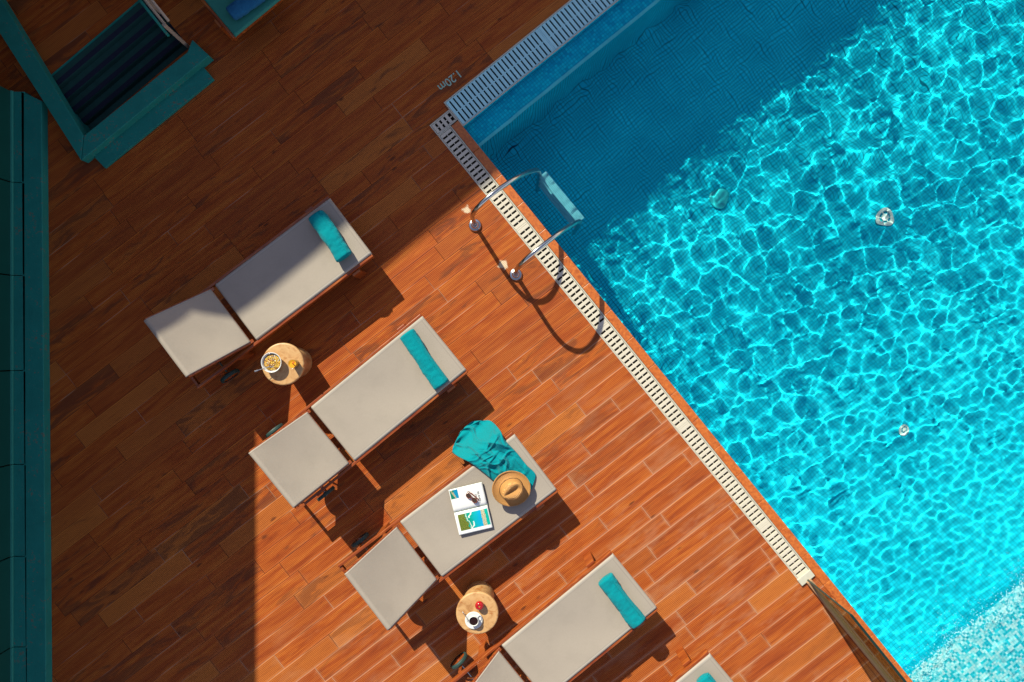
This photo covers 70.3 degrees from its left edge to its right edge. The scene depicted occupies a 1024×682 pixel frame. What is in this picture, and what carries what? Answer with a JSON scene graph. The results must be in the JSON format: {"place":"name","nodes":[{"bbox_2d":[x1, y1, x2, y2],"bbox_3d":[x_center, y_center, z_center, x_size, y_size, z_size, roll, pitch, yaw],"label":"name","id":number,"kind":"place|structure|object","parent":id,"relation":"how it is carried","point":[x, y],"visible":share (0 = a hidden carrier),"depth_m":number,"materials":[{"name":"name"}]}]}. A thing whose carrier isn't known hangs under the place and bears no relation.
{"place":"outdoors","nodes":[
{"label":"outdoors","id":0,"kind":"place"},
{"bbox_2d":[201,0,282,40],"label":"sun lounger","id":1,"kind":"object","parent":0,"point":[229,25],"visible":0.81,"depth_m":6.65,"materials":[{"name":"wood"}]},
{"bbox_2d":[226,0,264,19],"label":"rolled towel","id":2,"kind":"object","parent":1,"relation":"on","point":[237,9],"visible":1,"depth_m":6.57,"materials":[{"name":"blue fabric"}]},
{"bbox_2d":[0,0,900,681],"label":"deck","id":3,"kind":"structure","parent":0,"point":[190,542],"depth_m":7.00,"materials":[{"name":"brown wood"}]},
{"bbox_2d":[0,86,51,681],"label":"hotel building","id":4,"kind":"structure","parent":3,"relation":"on","point":[25,573],"depth_m":6.90,"materials":[{"name":"paint"}]},
{"bbox_2d":[0,0,214,168],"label":"stairwell","id":5,"kind":"object","parent":3,"relation":"on","point":[87,89],"visible":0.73,"depth_m":6.97,"materials":[{"name":"paint"}]},
{"bbox_2d":[138,0,189,48],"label":"stair railing","id":6,"kind":"object","parent":3,"relation":"on","point":[154,7],"visible":0.92,"depth_m":6.66,"materials":[{"name":"beige metal"}]},
{"bbox_2d":[144,196,373,388],"bbox_3d":[-2.285,-0.447,6.605,2.025,0.789,0.814,-37,90,0],"label":"sun lounger","id":7,"kind":"object","parent":3,"relation":"on","point":[266,288],"visible":0.94,"depth_m":6.65,"materials":[{"name":"beige fabric"}]},
{"bbox_2d":[308,210,350,261],"bbox_3d":[-1.648,-0.954,6.593,0.178,0.132,0.479,-35,90,0],"label":"rolled towel","id":8,"kind":"object","parent":7,"relation":"on","point":[323,225],"visible":1,"depth_m":6.54,"materials":[{"name":"teal fabric"}]},
{"bbox_2d":[263,343,311,384],"bbox_3d":[-2.067,0.208,6.775,0.384,0.450,0.384,0,90,0],"label":"round stool","id":9,"kind":"object","parent":3,"relation":"on","point":[285,374],"visible":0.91,"depth_m":6.55,"materials":[{"name":"brown wood"}]},
{"bbox_2d":[261,352,281,372],"bbox_3d":[-2.149,0.192,6.515,0.183,0.070,0.183,0,90,0],"label":"cereal bowl","id":10,"kind":"object","parent":9,"relation":"on","point":[269,359],"visible":1,"depth_m":6.50,"materials":[{"name":"ceramic"}]},
{"bbox_2d":[288,360,298,367],"bbox_3d":[-1.952,0.202,6.472,0.077,0.155,0.077,0,90,0],"label":"juice glass","id":11,"kind":"object","parent":9,"relation":"on","point":[293,363],"visible":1,"depth_m":6.45,"materials":[{"name":"orange glass"}]},
{"bbox_2d":[249,314,467,510],"bbox_3d":[-1.404,0.657,6.599,2.025,0.802,0.814,-39,90,0],"label":"sun lounger","id":12,"kind":"object","parent":3,"relation":"on","point":[374,398],"visible":0.94,"depth_m":6.65,"materials":[{"name":"beige fabric"}]},
{"bbox_2d":[400,329,448,389],"bbox_3d":[-0.800,0.166,6.609,0.175,0.092,0.579,-36,90,0],"label":"rolled towel","id":13,"kind":"object","parent":12,"relation":"on","point":[431,370],"visible":1,"depth_m":6.57,"materials":[{"name":"teal fabric"}]},
{"bbox_2d":[337,431,557,629],"bbox_3d":[-0.588,1.722,6.589,2.025,0.823,0.814,-37,90,0],"label":"sun lounger","id":14,"kind":"object","parent":3,"relation":"on","point":[393,579],"visible":0.88,"depth_m":6.65,"materials":[{"name":"beige fabric"}]},
{"bbox_2d":[449,482,492,534],"bbox_3d":[-0.376,1.532,6.638,0.315,0.029,0.433,-13,90,0],"label":"open magazine","id":15,"kind":"object","parent":14,"relation":"on","point":[470,516],"visible":1,"depth_m":6.63,"materials":[{"name":"paper"}]},
{"bbox_2d":[466,491,478,502],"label":"sunglasses","id":16,"kind":"object","parent":15,"relation":"on","point":[469,496],"visible":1,"depth_m":6.61,"materials":[{"name":"brown plastic"}]},
{"bbox_2d":[452,420,535,488],"bbox_3d":[-0.127,1.054,6.746,0.824,0.438,0.443,29,90,0],"label":"draped towel","id":17,"kind":"object","parent":14,"relation":"on","point":[486,448],"visible":0.89,"depth_m":6.61,"materials":[{"name":"teal fabric"}]},
{"bbox_2d":[492,471,530,505],"bbox_3d":[-0.006,1.333,6.516,0.350,0.149,0.327,0,90,0],"label":"straw hat","id":18,"kind":"object","parent":17,"relation":"on","point":[511,488],"visible":1,"depth_m":6.55,"materials":[{"name":"beige wicker"}]},
{"bbox_2d":[437,70,461,88],"bbox_3d":[-0.603,-2.502,6.997,0.239,0.002,0.081,-38,90,0],"label":"depth marking","id":19,"kind":"object","parent":3,"relation":"on","point":[448,80],"visible":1,"depth_m":7.00,"materials":[{"name":"paint"}]},
{"bbox_2d":[456,581,498,633],"bbox_3d":[-0.313,2.455,6.775,0.384,0.450,0.384,0,90,0],"label":"round stool","id":20,"kind":"object","parent":3,"relation":"on","point":[476,591],"visible":0.95,"depth_m":6.55,"materials":[{"name":"brown wood"}]},
{"bbox_2d":[465,612,481,628],"bbox_3d":[-0.344,2.513,6.541,0.158,0.018,0.158,0,90,0],"label":"saucer","id":21,"kind":"object","parent":20,"relation":"on","point":[469,615],"visible":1,"depth_m":6.54,"materials":[{"name":"ceramic"}]},
{"bbox_2d":[469,615,478,625],"bbox_3d":[-0.340,2.500,6.515,0.093,0.056,0.097,0,90,0],"label":"coffee cup","id":22,"kind":"object","parent":21,"relation":"on","point":[473,621],"visible":1,"depth_m":6.50,"materials":[{"name":"ceramic"}]},
{"bbox_2d":[475,601,483,609],"bbox_3d":[-0.291,2.372,6.506,0.080,0.074,0.080,0,90,0],"label":"apple","id":23,"kind":"object","parent":20,"relation":"on","point":[479,605],"visible":1,"depth_m":6.49,"materials":[{"name":"red food"}]},
{"bbox_2d":[469,168,581,280],"bbox_3d":[0.152,-1.135,7.114,0.934,1.771,0.740,-40,90,0],"label":"pool ladder","id":24,"kind":"object","parent":3,"relation":"attached to","point":[515,273],"visible":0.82,"depth_m":6.37,"materials":[{"name":"metal"}]},
{"bbox_2d":[449,550,657,681],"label":"sun lounger","id":25,"kind":"object","parent":3,"relation":"on","point":[575,630],"visible":0.9,"depth_m":6.66,"materials":[{"name":"beige fabric"}]},
{"bbox_2d":[598,573,645,628],"bbox_3d":[0.995,2.358,6.596,0.185,0.120,0.519,-39,90,0],"label":"rolled towel","id":26,"kind":"object","parent":25,"relation":"on","point":[631,613],"visible":1,"depth_m":6.55,"materials":[{"name":"teal fabric"}]},
{"bbox_2d":[430,0,809,574],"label":"gutter","id":27,"kind":"object","parent":3,"relation":"on","point":[577,291],"visible":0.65,"depth_m":7.07,"materials":[{"name":"white plastic"}]},
{"bbox_2d":[429,110,456,134],"bbox_3d":[-0.662,-2.103,7.008,0.242,0.026,0.128,-39,90,0],"label":"drain grate","id":28,"kind":"object","parent":27,"relation":"on","point":[439,124],"visible":1,"depth_m":7.00,"materials":[{"name":"beige plastic"}]},
{"bbox_2d":[444,0,618,125],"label":"drain grate","id":29,"kind":"object","parent":27,"relation":"on","point":[546,39],"visible":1,"depth_m":7.00,"materials":[{"name":"white plastic"}]},
{"bbox_2d":[438,126,808,578],"bbox_3d":[1.085,0.120,7.008,0.157,0.026,5.524,-39,90,0],"label":"drain grate","id":30,"kind":"object","parent":27,"relation":"on","point":[682,425],"visible":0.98,"depth_m":7.00,"materials":[{"name":"beige plastic"}]},
{"bbox_2d":[451,121,912,681],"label":"pool coping","id":31,"kind":"object","parent":3,"relation":"on","point":[657,373],"visible":0.99,"depth_m":7.00,"materials":[{"name":"brown wood"}]},
{"bbox_2d":[665,646,732,681],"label":"sun lounger","id":32,"kind":"object","parent":3,"relation":"on","point":[711,666],"visible":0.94,"depth_m":6.65,"materials":[{"name":"beige fabric"}]},
{"bbox_2d":[696,672,715,681],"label":"rolled towel","id":33,"kind":"object","parent":32,"relation":"on","point":[706,677],"visible":1,"depth_m":6.58,"materials":[{"name":"teal fabric"}]},
{"bbox_2d":[797,569,906,681],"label":"glass balustrade","id":34,"kind":"object","parent":3,"relation":"on","point":[806,577],"visible":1,"depth_m":6.94,"materials":[{"name":"clear glass"}]},
{"bbox_2d":[464,0,1023,681],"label":"water","id":35,"kind":"structure","parent":0,"point":[792,246],"depth_m":7.02,"materials":[{"name":"blue liquid"}]},
{"bbox_2d":[908,550,1023,681],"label":"foam","id":36,"kind":"object","parent":35,"relation":"on","point":[967,632],"visible":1,"depth_m":7.02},
{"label":"pool floor","id":37,"kind":"structure","parent":0,"visible":0},
{"bbox_2d":[463,0,619,126],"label":"pool ledge","id":38,"kind":"object","parent":37,"relation":"on","point":[541,63],"visible":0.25,"depth_m":7.01,"materials":[{"name":"tile"}]}
]}

